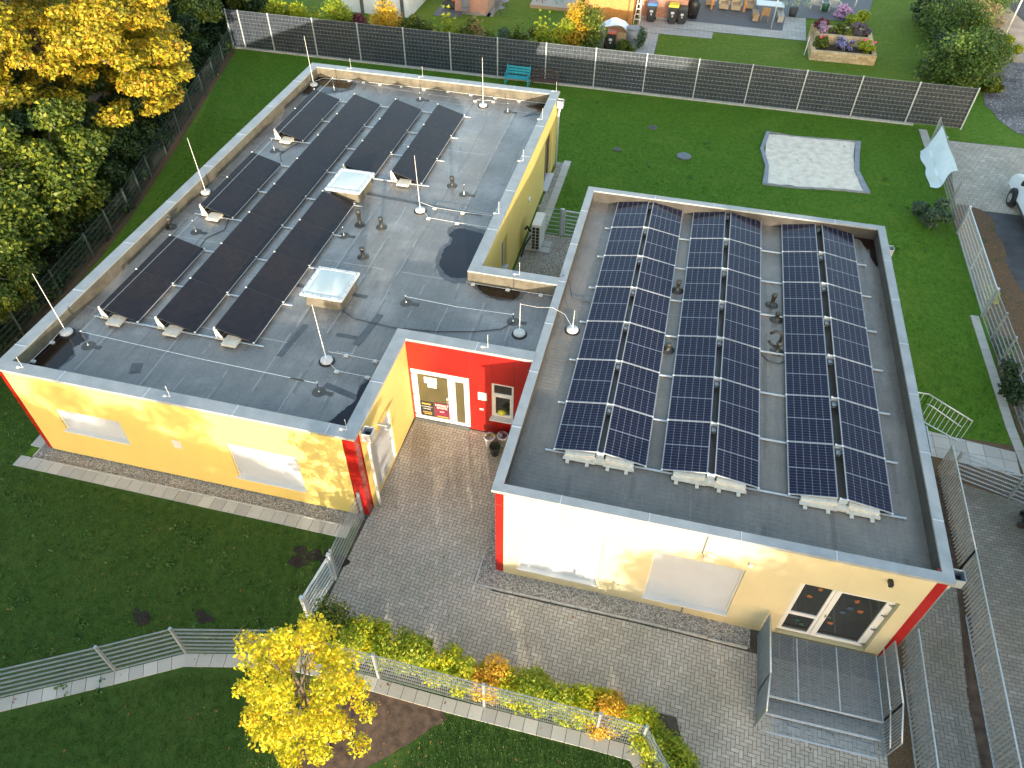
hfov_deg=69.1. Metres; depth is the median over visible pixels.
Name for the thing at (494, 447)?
flower pot
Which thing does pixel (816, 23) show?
flowering plant
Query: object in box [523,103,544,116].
puddle
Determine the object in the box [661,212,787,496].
solar array
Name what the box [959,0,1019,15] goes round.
shrub
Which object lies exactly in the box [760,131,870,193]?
sandpit
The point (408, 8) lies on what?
white house
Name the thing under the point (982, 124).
ground
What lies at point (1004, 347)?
shrub
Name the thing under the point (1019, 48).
shrub
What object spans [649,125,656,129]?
manhole cover
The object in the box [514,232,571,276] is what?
gravel
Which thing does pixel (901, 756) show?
soil strip
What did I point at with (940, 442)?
path
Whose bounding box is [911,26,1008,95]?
shrub
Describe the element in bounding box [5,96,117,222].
broadleaf tree
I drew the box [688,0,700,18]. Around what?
covered grill
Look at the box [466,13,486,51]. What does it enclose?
shrub
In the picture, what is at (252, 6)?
shrub
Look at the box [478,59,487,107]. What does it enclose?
lightning rod
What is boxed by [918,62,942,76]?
shrub
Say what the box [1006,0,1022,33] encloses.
lamp post
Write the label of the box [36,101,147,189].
broadleaf tree
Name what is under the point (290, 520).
path
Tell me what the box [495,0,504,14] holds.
garden chair
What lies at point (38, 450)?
kerb
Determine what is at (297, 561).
soil patch
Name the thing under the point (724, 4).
wicker armchair
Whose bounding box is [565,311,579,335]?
lightning rod
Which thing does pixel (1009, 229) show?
asphalt
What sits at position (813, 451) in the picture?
solar array
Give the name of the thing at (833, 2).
slatted chair
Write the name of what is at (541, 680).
hedge bush
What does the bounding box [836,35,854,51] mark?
flowering plant
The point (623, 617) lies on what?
kerb
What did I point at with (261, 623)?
grass
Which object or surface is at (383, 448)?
side door
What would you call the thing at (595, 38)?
shrub
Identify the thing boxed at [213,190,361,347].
solar array
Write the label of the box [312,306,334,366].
lightning rod
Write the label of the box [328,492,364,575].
fence
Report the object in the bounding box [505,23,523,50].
shrub
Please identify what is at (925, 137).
path
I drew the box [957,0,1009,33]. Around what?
shrub
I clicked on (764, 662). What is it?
railing
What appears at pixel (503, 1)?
garden chair
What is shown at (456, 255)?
puddle
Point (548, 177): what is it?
window
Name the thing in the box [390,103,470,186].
solar array
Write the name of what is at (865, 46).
flowering plant
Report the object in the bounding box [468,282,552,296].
conductor wire
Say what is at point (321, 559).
soil patch
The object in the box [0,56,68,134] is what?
broadleaf tree
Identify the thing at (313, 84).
lightning rod
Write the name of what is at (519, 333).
lightning rod
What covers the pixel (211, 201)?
safety cable
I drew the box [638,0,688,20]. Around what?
brick building
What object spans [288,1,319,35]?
shrub
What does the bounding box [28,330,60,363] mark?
conductor wire
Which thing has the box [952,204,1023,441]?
leaf litter ground
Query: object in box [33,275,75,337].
lightning rod
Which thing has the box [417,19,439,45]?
shrub
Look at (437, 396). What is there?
door
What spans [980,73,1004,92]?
shrub
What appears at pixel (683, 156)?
manhole cover
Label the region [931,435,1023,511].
metal railing
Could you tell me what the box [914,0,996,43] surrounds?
shrub
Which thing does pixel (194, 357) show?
safety cable
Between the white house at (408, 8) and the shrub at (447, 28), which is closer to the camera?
the shrub at (447, 28)
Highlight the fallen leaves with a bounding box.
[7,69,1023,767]
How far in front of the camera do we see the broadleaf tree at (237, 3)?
47.19 m
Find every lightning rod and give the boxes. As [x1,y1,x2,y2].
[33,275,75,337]
[187,138,212,196]
[304,38,318,87]
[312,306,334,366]
[414,155,426,214]
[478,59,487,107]
[512,303,526,339]
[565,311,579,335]
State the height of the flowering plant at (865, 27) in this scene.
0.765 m
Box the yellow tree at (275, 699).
[231,611,377,767]
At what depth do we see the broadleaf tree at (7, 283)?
26.63 m
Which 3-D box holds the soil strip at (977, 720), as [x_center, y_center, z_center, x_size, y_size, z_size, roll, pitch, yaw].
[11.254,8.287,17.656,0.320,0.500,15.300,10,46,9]
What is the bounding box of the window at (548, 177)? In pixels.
[543,133,553,191]
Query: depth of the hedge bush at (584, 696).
17.30 m
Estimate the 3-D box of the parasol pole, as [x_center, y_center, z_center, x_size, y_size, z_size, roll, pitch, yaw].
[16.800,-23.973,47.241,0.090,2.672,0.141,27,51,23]
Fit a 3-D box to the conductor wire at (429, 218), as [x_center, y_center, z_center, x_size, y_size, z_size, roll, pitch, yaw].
[-2.041,-5.766,26.537,2.686,0.107,0.359,17,48,15]
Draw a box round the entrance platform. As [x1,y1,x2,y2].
[762,633,883,759]
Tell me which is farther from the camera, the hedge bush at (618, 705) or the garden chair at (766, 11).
the garden chair at (766, 11)
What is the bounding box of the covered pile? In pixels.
[600,18,628,46]
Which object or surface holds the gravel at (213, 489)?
on the ground at (982, 124)
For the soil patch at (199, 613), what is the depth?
19.27 m
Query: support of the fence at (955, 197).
on the ground at (982, 124)
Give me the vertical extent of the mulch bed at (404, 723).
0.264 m
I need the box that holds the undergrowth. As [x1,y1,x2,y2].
[0,4,250,357]
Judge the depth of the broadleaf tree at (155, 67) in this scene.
36.62 m
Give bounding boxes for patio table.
[756,0,784,10]
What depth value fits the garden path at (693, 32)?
47.86 m
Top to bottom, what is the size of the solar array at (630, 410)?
0.317 m
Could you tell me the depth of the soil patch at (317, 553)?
20.57 m
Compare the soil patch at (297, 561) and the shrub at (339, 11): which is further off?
the shrub at (339, 11)
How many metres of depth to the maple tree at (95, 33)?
31.60 m
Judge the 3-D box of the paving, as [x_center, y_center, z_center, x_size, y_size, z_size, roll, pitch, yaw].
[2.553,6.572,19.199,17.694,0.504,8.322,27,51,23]
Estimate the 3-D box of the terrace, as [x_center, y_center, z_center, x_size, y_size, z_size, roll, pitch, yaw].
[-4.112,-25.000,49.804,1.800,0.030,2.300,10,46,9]
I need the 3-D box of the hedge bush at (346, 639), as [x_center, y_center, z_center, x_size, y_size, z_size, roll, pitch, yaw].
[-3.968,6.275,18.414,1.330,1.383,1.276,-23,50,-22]
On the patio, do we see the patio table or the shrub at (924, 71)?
the patio table
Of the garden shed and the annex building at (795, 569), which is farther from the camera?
the garden shed
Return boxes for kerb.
[31,442,351,527]
[233,46,912,125]
[474,552,747,649]
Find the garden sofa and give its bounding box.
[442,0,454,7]
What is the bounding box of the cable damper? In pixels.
[290,377,304,381]
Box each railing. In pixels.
[755,614,771,726]
[877,641,903,758]
[902,629,938,767]
[918,392,972,440]
[937,445,1021,767]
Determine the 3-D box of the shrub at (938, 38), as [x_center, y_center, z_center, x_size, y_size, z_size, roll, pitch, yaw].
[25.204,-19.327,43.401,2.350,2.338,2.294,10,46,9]
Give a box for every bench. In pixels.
[504,63,530,86]
[531,68,558,90]
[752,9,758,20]
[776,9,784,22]
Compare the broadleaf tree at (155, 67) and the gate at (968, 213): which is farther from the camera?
the broadleaf tree at (155, 67)
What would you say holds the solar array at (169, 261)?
on the daycare building at (236, 425)
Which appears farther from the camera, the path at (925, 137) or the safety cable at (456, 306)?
the path at (925, 137)
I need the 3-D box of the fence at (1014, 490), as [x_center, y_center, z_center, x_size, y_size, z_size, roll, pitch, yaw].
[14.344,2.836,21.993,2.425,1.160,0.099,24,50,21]
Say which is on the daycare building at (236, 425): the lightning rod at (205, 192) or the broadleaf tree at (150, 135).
the lightning rod at (205, 192)
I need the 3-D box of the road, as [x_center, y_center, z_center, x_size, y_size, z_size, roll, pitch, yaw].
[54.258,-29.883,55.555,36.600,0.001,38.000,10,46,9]
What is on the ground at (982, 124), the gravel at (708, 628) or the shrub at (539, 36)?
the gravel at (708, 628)
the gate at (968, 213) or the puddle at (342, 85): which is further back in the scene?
the puddle at (342, 85)
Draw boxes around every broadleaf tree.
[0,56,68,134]
[0,113,80,254]
[0,184,54,278]
[0,247,19,322]
[0,255,38,324]
[1,95,42,140]
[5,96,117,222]
[6,97,116,200]
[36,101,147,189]
[64,70,160,159]
[100,24,188,97]
[146,0,208,68]
[154,0,223,47]
[225,0,275,15]
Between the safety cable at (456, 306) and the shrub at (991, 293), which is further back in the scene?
the shrub at (991, 293)
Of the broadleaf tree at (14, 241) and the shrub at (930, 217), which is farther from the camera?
the shrub at (930, 217)
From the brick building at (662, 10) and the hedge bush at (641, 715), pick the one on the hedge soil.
the hedge bush at (641, 715)
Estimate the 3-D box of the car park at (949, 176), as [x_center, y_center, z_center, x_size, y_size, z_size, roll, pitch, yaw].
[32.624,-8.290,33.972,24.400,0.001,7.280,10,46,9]
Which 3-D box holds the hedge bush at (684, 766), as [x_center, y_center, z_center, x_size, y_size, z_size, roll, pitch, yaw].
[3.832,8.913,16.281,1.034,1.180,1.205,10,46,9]
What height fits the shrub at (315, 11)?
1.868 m
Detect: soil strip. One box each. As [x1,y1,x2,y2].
[880,639,920,767]
[935,476,992,767]
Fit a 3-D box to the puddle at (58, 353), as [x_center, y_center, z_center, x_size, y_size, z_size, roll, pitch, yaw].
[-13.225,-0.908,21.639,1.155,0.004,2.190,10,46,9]
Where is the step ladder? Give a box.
[633,0,641,23]
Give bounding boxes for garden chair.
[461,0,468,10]
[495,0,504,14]
[499,0,508,6]
[760,7,770,21]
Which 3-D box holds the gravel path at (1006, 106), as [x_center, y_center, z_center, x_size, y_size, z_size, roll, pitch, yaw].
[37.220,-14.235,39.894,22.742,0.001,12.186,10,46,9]
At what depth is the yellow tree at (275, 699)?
14.30 m
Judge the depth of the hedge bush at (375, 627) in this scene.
18.32 m
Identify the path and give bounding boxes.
[0,653,647,767]
[13,455,349,538]
[31,435,44,446]
[544,160,570,233]
[620,17,805,88]
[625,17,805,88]
[918,129,929,147]
[929,431,1020,475]
[945,479,1023,767]
[970,315,1023,473]
[981,4,1023,62]
[982,61,1023,134]
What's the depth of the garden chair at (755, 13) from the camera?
48.98 m
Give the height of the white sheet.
1.299 m
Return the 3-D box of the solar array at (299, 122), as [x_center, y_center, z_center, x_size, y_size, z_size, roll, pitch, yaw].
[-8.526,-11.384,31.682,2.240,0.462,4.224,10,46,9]
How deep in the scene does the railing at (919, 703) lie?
17.77 m
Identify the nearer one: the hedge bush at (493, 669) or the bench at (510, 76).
the hedge bush at (493, 669)
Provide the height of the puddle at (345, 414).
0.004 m
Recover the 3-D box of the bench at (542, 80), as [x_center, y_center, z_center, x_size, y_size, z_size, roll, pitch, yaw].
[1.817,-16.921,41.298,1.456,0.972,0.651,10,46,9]
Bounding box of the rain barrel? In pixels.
[626,25,640,48]
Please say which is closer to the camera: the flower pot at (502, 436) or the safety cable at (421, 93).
the flower pot at (502, 436)
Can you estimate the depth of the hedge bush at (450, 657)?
17.99 m
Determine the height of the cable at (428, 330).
0.023 m
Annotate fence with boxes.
[0,28,232,354]
[0,627,669,767]
[224,8,980,129]
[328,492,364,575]
[538,205,562,235]
[930,117,971,227]
[946,450,1023,502]
[981,290,1023,432]
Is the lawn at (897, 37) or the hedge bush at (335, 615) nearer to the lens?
the hedge bush at (335, 615)
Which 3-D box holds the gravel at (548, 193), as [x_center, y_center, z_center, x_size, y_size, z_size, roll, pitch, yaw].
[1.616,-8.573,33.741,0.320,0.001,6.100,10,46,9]
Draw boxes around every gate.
[299,552,337,617]
[560,208,579,235]
[956,206,999,316]
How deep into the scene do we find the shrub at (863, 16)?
48.03 m
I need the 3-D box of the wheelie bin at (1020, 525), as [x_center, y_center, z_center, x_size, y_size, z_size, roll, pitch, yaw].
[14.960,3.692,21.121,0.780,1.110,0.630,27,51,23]
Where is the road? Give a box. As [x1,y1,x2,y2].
[1001,0,1023,20]
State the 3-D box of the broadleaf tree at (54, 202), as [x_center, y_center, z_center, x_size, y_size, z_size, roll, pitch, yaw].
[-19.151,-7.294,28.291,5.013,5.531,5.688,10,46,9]
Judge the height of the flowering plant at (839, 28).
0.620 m
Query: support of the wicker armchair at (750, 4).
on the patio
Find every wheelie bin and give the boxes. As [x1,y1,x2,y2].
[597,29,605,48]
[606,28,617,49]
[646,0,658,21]
[667,2,679,23]
[677,5,688,23]
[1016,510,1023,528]
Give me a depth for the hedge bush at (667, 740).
16.81 m
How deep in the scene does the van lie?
33.09 m
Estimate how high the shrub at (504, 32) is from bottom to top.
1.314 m
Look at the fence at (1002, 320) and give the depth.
26.24 m
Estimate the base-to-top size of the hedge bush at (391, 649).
1.056 m
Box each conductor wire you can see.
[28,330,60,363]
[314,78,545,103]
[328,351,377,362]
[332,366,370,379]
[421,202,492,215]
[424,212,483,226]
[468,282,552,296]
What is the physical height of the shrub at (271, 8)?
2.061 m
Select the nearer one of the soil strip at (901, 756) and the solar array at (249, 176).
the soil strip at (901, 756)
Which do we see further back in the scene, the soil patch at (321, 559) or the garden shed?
the garden shed
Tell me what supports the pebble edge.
on the lawn at (897, 37)
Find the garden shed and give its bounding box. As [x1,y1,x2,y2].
[585,0,636,24]
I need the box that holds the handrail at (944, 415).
[926,404,961,426]
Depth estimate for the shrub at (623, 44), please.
44.63 m
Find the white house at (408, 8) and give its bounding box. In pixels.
[341,0,425,17]
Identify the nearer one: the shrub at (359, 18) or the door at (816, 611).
the door at (816, 611)
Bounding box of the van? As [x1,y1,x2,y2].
[1006,174,1023,220]
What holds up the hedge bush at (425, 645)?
on the hedge soil
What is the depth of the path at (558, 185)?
33.98 m
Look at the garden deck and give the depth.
50.25 m
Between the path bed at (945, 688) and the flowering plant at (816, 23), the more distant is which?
the flowering plant at (816, 23)
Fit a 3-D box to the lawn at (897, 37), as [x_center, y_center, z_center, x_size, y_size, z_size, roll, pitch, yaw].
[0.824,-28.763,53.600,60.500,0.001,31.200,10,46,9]
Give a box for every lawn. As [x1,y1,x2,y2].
[0,375,349,696]
[0,667,632,767]
[200,0,946,126]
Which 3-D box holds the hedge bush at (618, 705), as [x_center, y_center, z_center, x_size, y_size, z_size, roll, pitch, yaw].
[2.246,7.675,17.451,1.038,1.088,1.251,10,46,9]
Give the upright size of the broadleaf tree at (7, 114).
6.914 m
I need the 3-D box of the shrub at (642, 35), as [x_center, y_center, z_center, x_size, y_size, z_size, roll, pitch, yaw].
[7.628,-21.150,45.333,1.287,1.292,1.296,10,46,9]
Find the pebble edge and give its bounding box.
[462,0,501,16]
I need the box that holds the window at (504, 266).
[502,240,508,268]
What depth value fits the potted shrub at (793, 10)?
49.31 m
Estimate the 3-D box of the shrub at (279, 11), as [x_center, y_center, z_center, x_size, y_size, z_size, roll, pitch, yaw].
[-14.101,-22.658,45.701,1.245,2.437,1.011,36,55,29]
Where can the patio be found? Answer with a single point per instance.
(716, 14)
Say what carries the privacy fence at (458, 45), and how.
on the ground at (982, 124)
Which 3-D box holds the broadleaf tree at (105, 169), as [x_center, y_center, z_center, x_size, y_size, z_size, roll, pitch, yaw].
[-19.515,-9.536,31.136,5.067,4.611,4.622,-21,49,-20]
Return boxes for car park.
[946,141,1023,215]
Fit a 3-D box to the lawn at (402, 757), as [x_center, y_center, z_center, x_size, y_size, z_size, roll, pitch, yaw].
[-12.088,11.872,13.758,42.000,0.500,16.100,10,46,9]
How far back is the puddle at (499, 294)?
23.81 m
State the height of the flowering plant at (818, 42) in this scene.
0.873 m
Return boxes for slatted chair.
[810,0,823,9]
[828,0,841,11]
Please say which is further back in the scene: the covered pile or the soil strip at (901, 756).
the covered pile
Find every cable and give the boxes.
[84,332,313,382]
[88,85,325,324]
[200,219,228,246]
[333,78,503,103]
[341,310,511,331]
[406,296,511,314]
[559,275,589,302]
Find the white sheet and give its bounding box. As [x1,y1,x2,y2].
[920,127,957,187]
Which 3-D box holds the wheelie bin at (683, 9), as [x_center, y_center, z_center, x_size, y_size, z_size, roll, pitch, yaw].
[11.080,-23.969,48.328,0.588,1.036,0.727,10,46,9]
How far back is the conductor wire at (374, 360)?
21.53 m
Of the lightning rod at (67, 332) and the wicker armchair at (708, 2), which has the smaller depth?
the lightning rod at (67, 332)
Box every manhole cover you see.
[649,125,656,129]
[676,152,690,159]
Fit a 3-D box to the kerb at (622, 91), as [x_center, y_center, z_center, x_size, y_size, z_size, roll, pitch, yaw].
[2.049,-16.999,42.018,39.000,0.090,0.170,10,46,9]
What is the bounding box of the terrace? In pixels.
[433,4,462,17]
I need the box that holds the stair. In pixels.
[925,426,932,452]
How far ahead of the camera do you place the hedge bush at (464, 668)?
17.72 m
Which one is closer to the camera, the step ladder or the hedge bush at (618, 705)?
the hedge bush at (618, 705)
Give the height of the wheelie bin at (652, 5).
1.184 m
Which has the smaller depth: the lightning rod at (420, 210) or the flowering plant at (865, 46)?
the lightning rod at (420, 210)
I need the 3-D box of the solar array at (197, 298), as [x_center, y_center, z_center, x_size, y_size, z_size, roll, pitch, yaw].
[-7.901,-6.979,27.358,1.960,0.462,15.936,10,46,9]
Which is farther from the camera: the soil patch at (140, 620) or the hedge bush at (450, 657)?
the soil patch at (140, 620)
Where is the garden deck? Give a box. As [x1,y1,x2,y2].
[530,0,579,11]
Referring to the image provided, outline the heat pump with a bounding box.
[520,212,551,256]
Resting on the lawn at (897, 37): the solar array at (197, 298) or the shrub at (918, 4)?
the shrub at (918, 4)
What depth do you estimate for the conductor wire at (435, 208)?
27.00 m
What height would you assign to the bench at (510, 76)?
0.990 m
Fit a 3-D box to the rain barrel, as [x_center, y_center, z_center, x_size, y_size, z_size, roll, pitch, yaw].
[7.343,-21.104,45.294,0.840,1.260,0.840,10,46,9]
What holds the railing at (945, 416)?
on the path at (940, 442)
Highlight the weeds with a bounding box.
[0,101,931,707]
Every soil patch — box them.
[136,610,148,616]
[136,617,149,624]
[195,609,204,615]
[288,554,308,567]
[293,546,306,554]
[305,549,323,560]
[305,554,316,560]
[318,555,339,566]
[336,554,349,567]
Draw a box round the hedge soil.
[303,648,661,764]
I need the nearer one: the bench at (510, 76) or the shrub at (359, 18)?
the bench at (510, 76)
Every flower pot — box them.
[484,432,494,446]
[489,442,500,456]
[497,430,507,446]
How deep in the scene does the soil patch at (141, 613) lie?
19.24 m
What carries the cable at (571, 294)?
on the annex building at (795, 569)
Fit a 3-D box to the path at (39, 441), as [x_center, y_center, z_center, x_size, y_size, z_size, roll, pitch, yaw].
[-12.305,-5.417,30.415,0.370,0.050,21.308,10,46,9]
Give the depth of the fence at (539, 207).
30.98 m
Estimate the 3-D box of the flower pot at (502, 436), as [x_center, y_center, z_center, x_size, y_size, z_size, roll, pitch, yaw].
[-0.292,1.692,23.199,0.364,0.575,0.364,10,46,9]
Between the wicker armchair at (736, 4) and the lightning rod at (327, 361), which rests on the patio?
the wicker armchair at (736, 4)
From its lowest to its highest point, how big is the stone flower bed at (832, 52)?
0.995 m
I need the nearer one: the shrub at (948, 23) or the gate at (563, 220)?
the gate at (563, 220)
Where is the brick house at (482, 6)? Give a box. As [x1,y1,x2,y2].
[443,0,497,12]
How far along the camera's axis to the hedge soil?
18.30 m
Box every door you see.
[372,411,395,487]
[410,368,470,426]
[776,583,895,646]
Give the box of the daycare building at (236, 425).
[0,63,563,515]
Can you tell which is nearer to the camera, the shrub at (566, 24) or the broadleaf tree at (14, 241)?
the broadleaf tree at (14, 241)
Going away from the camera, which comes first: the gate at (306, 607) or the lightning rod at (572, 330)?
the gate at (306, 607)
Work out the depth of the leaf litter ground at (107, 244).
33.38 m
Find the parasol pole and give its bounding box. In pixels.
[770,0,778,28]
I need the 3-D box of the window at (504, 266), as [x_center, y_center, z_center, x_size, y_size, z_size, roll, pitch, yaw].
[-0.346,-4.804,27.678,0.250,1.510,0.860,10,46,9]
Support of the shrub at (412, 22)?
on the lawn at (897, 37)
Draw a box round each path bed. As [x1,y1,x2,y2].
[908,587,979,767]
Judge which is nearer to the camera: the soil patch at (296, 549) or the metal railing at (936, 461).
the soil patch at (296, 549)
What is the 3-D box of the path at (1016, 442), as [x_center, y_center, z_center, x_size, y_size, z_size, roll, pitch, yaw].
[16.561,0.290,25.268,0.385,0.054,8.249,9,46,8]
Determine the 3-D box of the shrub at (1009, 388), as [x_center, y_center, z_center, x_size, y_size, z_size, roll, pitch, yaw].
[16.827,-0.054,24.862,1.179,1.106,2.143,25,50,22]
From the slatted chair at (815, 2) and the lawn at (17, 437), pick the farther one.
the slatted chair at (815, 2)
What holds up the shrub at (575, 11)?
on the lawn at (897, 37)
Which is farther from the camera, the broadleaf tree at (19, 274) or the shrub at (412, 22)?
the shrub at (412, 22)
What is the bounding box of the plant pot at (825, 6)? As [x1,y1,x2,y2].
[821,2,829,10]
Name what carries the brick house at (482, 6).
on the lawn at (897, 37)
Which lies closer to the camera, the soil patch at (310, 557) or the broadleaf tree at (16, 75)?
the soil patch at (310, 557)
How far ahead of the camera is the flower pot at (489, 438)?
23.10 m
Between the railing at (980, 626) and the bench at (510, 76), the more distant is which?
the bench at (510, 76)
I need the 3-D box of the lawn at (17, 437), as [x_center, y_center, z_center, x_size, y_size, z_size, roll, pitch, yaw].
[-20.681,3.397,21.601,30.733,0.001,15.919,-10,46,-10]
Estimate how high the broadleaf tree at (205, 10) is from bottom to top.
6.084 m
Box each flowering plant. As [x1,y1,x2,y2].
[812,35,829,48]
[813,17,829,28]
[818,21,828,32]
[826,23,853,35]
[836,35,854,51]
[850,22,871,35]
[857,40,875,53]
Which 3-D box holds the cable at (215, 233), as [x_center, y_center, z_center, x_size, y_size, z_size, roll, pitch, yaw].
[-10.302,-5.293,25.983,0.300,0.023,1.806,15,47,14]
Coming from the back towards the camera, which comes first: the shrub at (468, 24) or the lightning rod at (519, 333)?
the shrub at (468, 24)
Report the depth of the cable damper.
20.50 m
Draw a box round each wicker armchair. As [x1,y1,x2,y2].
[706,0,716,4]
[719,0,729,8]
[731,0,742,10]
[744,0,755,8]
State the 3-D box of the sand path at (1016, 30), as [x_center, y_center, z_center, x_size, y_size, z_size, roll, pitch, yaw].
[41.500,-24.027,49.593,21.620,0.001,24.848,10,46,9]
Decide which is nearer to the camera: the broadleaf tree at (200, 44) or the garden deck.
the broadleaf tree at (200, 44)
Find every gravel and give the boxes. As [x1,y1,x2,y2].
[35,446,361,526]
[477,520,750,647]
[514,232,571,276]
[531,162,562,229]
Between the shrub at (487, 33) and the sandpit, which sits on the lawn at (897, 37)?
the shrub at (487, 33)
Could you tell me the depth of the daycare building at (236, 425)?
22.68 m
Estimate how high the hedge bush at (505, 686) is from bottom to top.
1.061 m
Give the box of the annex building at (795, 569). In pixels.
[491,186,966,656]
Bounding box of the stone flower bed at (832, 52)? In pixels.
[807,24,876,65]
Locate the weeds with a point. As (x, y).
(80, 625)
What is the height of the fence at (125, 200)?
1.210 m
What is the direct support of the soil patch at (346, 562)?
on the lawn at (17, 437)
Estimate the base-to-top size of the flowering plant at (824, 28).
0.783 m
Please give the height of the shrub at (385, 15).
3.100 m
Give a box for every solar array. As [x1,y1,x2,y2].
[94,234,213,327]
[155,93,388,338]
[194,151,289,221]
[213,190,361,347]
[269,89,346,143]
[343,98,431,181]
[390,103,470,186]
[545,201,689,474]
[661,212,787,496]
[781,224,906,522]
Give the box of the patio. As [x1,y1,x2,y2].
[686,0,872,30]
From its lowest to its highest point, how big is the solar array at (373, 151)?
0.462 m
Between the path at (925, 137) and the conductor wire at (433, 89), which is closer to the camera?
the conductor wire at (433, 89)
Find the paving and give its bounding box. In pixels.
[323,419,887,767]
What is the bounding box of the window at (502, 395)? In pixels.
[490,383,513,424]
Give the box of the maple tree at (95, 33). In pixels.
[0,0,194,155]
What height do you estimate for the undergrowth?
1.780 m
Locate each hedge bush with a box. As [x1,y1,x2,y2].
[312,593,356,645]
[331,617,370,660]
[347,613,393,664]
[367,626,421,675]
[396,633,433,675]
[419,641,463,687]
[442,655,490,698]
[467,653,512,704]
[490,666,533,709]
[507,663,560,718]
[543,680,581,727]
[566,683,614,729]
[583,688,628,740]
[604,702,664,741]
[628,722,688,762]
[640,742,701,767]
[667,759,697,767]
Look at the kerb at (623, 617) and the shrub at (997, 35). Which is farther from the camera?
the shrub at (997, 35)
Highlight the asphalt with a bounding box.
[985,212,1023,292]
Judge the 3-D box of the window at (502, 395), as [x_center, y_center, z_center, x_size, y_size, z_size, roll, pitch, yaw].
[-0.269,0.557,22.586,0.780,1.490,0.341,10,46,9]
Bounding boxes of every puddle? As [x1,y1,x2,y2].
[29,329,88,369]
[301,77,355,95]
[327,376,371,425]
[435,224,485,282]
[473,284,523,301]
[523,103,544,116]
[854,237,877,269]
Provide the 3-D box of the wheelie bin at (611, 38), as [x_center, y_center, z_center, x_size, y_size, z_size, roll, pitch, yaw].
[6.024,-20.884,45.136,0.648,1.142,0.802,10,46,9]
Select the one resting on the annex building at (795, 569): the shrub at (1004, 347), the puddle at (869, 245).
the puddle at (869, 245)
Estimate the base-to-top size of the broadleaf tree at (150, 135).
3.919 m
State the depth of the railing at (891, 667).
17.71 m
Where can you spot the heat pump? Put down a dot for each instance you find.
(536, 242)
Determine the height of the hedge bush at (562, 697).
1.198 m
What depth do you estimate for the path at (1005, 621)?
19.96 m
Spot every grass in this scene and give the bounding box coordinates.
[0,463,629,767]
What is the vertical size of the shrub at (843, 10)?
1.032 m
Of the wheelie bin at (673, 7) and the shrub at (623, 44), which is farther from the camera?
the wheelie bin at (673, 7)
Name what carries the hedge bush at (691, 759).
on the hedge soil
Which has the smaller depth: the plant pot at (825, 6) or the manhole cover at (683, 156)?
the manhole cover at (683, 156)
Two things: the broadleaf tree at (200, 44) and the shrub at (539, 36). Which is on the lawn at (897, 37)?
the shrub at (539, 36)
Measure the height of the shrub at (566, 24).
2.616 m
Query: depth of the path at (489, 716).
17.92 m
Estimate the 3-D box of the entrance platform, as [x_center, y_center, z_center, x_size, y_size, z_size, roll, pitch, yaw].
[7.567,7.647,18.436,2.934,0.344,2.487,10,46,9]
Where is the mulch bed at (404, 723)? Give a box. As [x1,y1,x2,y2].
[291,688,446,767]
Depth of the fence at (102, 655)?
17.64 m
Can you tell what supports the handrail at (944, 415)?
attached to the railing at (945, 416)
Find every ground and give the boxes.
[0,0,258,356]
[2,0,1023,761]
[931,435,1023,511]
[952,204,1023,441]
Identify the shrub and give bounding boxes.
[244,0,268,31]
[258,0,283,25]
[273,0,289,33]
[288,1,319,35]
[309,5,323,17]
[314,0,355,43]
[350,13,367,30]
[368,0,402,46]
[395,13,427,47]
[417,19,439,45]
[432,4,465,52]
[453,18,482,42]
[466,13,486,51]
[484,27,495,44]
[494,26,511,46]
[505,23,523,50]
[517,25,539,52]
[532,8,557,57]
[545,17,576,56]
[560,0,591,57]
[576,4,608,55]
[615,39,635,51]
[631,26,647,47]
[782,0,812,16]
[833,3,853,18]
[845,9,871,24]
[909,0,952,25]
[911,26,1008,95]
[911,197,955,228]
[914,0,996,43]
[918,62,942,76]
[919,30,963,68]
[949,23,1016,75]
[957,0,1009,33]
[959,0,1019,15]
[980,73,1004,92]
[983,285,1000,304]
[994,336,1019,358]
[997,357,1023,406]
[1001,34,1023,54]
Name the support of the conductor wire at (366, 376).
on the daycare building at (236, 425)
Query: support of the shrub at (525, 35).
on the lawn at (897, 37)

